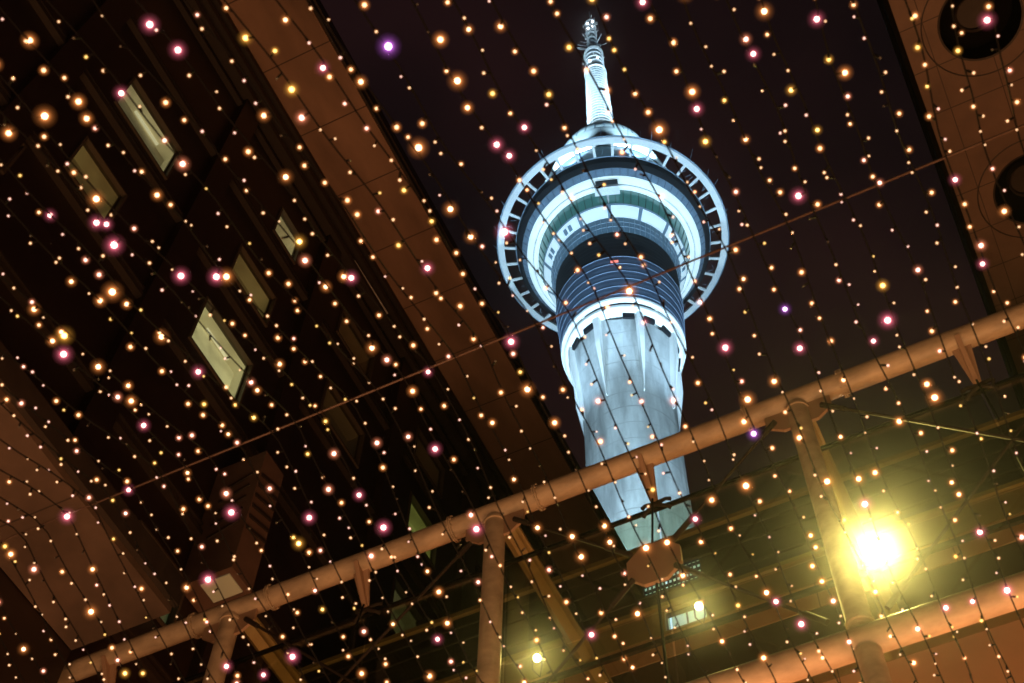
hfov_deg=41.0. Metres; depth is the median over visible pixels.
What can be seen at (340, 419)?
window
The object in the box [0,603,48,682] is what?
fairy light string
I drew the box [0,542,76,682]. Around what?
fairy light string
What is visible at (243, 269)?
window
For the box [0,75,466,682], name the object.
fairy light string
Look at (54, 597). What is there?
fairy light string
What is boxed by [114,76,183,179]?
window
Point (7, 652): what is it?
fairy light string
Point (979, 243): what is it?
fairy light string
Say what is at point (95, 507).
fairy light string
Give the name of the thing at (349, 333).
window
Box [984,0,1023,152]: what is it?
fairy light string
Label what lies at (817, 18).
fairy light string
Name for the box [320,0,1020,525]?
sky
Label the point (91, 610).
fairy light string
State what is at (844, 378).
fairy light string
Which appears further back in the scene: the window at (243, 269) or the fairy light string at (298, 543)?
the window at (243, 269)
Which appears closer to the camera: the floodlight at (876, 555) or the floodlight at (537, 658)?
the floodlight at (876, 555)
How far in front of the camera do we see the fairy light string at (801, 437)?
9.44 m
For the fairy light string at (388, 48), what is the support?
hanging from the suspension cable
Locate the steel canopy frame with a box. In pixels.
[57,302,1023,682]
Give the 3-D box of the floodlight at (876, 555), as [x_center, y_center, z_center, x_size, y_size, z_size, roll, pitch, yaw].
[4.835,2.818,18.256,0.334,0.520,0.353,11,-60,-5]
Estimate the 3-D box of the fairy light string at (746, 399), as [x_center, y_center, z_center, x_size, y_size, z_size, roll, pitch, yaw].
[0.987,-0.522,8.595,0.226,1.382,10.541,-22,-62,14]
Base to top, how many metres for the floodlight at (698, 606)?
0.375 m
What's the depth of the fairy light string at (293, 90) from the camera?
9.18 m
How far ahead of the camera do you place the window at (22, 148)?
22.98 m
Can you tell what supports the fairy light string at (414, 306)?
hanging from the suspension cable
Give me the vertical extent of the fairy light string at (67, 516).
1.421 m
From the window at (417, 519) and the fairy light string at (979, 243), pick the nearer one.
the fairy light string at (979, 243)
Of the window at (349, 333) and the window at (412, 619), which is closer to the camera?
the window at (412, 619)
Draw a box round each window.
[0,108,26,174]
[63,135,127,228]
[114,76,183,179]
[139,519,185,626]
[188,296,253,408]
[229,243,276,326]
[272,206,303,264]
[319,377,365,468]
[336,306,375,383]
[387,577,423,634]
[405,491,437,569]
[413,426,445,498]
[643,555,700,595]
[666,601,706,629]
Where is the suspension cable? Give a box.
[0,124,1023,541]
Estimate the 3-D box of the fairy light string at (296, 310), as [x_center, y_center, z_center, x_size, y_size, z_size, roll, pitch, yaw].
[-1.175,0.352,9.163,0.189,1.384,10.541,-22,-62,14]
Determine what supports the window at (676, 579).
in the building at (905, 476)
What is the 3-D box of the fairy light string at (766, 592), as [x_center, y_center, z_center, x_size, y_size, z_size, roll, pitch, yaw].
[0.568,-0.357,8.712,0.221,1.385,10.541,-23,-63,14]
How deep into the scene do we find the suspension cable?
9.65 m
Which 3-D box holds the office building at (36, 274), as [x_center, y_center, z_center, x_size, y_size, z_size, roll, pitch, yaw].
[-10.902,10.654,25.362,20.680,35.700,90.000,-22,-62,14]
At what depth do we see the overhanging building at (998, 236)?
24.64 m
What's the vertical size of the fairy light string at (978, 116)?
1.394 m
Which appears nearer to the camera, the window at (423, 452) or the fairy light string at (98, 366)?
the fairy light string at (98, 366)
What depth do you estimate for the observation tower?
201.27 m
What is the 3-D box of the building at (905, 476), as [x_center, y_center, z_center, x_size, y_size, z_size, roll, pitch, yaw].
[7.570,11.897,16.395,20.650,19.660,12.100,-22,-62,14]
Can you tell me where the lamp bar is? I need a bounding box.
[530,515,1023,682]
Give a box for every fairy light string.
[0,7,483,682]
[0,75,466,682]
[0,111,431,682]
[0,158,390,682]
[0,198,366,682]
[0,273,330,682]
[0,296,307,682]
[0,350,269,682]
[0,383,242,682]
[0,398,215,682]
[0,439,185,682]
[0,469,150,682]
[0,497,130,682]
[0,519,104,682]
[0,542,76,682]
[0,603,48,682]
[0,637,24,682]
[46,0,527,682]
[92,0,557,682]
[135,0,589,682]
[184,0,611,682]
[223,0,636,682]
[275,0,673,682]
[306,0,710,682]
[354,0,746,682]
[411,0,776,682]
[446,0,813,682]
[488,0,839,682]
[548,0,864,682]
[591,0,917,682]
[640,0,943,682]
[683,0,973,682]
[726,0,1014,682]
[761,0,1023,627]
[814,0,1023,557]
[852,0,1023,468]
[904,0,1023,351]
[950,0,1023,254]
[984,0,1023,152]
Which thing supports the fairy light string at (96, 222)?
hanging from the suspension cable
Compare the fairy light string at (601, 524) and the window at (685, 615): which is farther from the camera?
the window at (685, 615)
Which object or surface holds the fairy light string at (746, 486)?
hanging from the suspension cable
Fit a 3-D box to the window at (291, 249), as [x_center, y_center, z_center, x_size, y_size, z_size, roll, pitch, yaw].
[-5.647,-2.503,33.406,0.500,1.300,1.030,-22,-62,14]
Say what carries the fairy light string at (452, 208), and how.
hanging from the suspension cable
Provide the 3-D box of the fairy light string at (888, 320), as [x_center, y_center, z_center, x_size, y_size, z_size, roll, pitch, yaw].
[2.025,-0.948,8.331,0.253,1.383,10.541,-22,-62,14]
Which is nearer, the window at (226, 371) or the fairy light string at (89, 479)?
the fairy light string at (89, 479)
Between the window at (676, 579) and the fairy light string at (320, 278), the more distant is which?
the window at (676, 579)
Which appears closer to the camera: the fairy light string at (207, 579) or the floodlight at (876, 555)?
the fairy light string at (207, 579)
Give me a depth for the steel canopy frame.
16.84 m
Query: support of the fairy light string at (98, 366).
hanging from the suspension cable
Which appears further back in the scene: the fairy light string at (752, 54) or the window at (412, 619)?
the window at (412, 619)
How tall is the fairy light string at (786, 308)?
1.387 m
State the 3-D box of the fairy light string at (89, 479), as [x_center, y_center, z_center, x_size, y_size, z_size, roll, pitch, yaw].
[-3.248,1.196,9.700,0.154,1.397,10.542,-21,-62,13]
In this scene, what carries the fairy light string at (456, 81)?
hanging from the suspension cable
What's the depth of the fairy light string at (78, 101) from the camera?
8.90 m
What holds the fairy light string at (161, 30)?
hanging from the suspension cable
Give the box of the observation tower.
[493,11,729,550]
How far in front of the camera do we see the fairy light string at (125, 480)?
10.47 m
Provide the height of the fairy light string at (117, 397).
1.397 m
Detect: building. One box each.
[0,0,626,682]
[297,409,1023,682]
[877,0,1023,409]
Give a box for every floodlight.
[532,654,541,676]
[693,601,705,624]
[861,537,892,569]
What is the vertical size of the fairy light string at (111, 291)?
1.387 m
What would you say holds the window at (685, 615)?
in the building at (905, 476)
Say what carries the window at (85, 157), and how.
in the office building at (36, 274)
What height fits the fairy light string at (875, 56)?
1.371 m

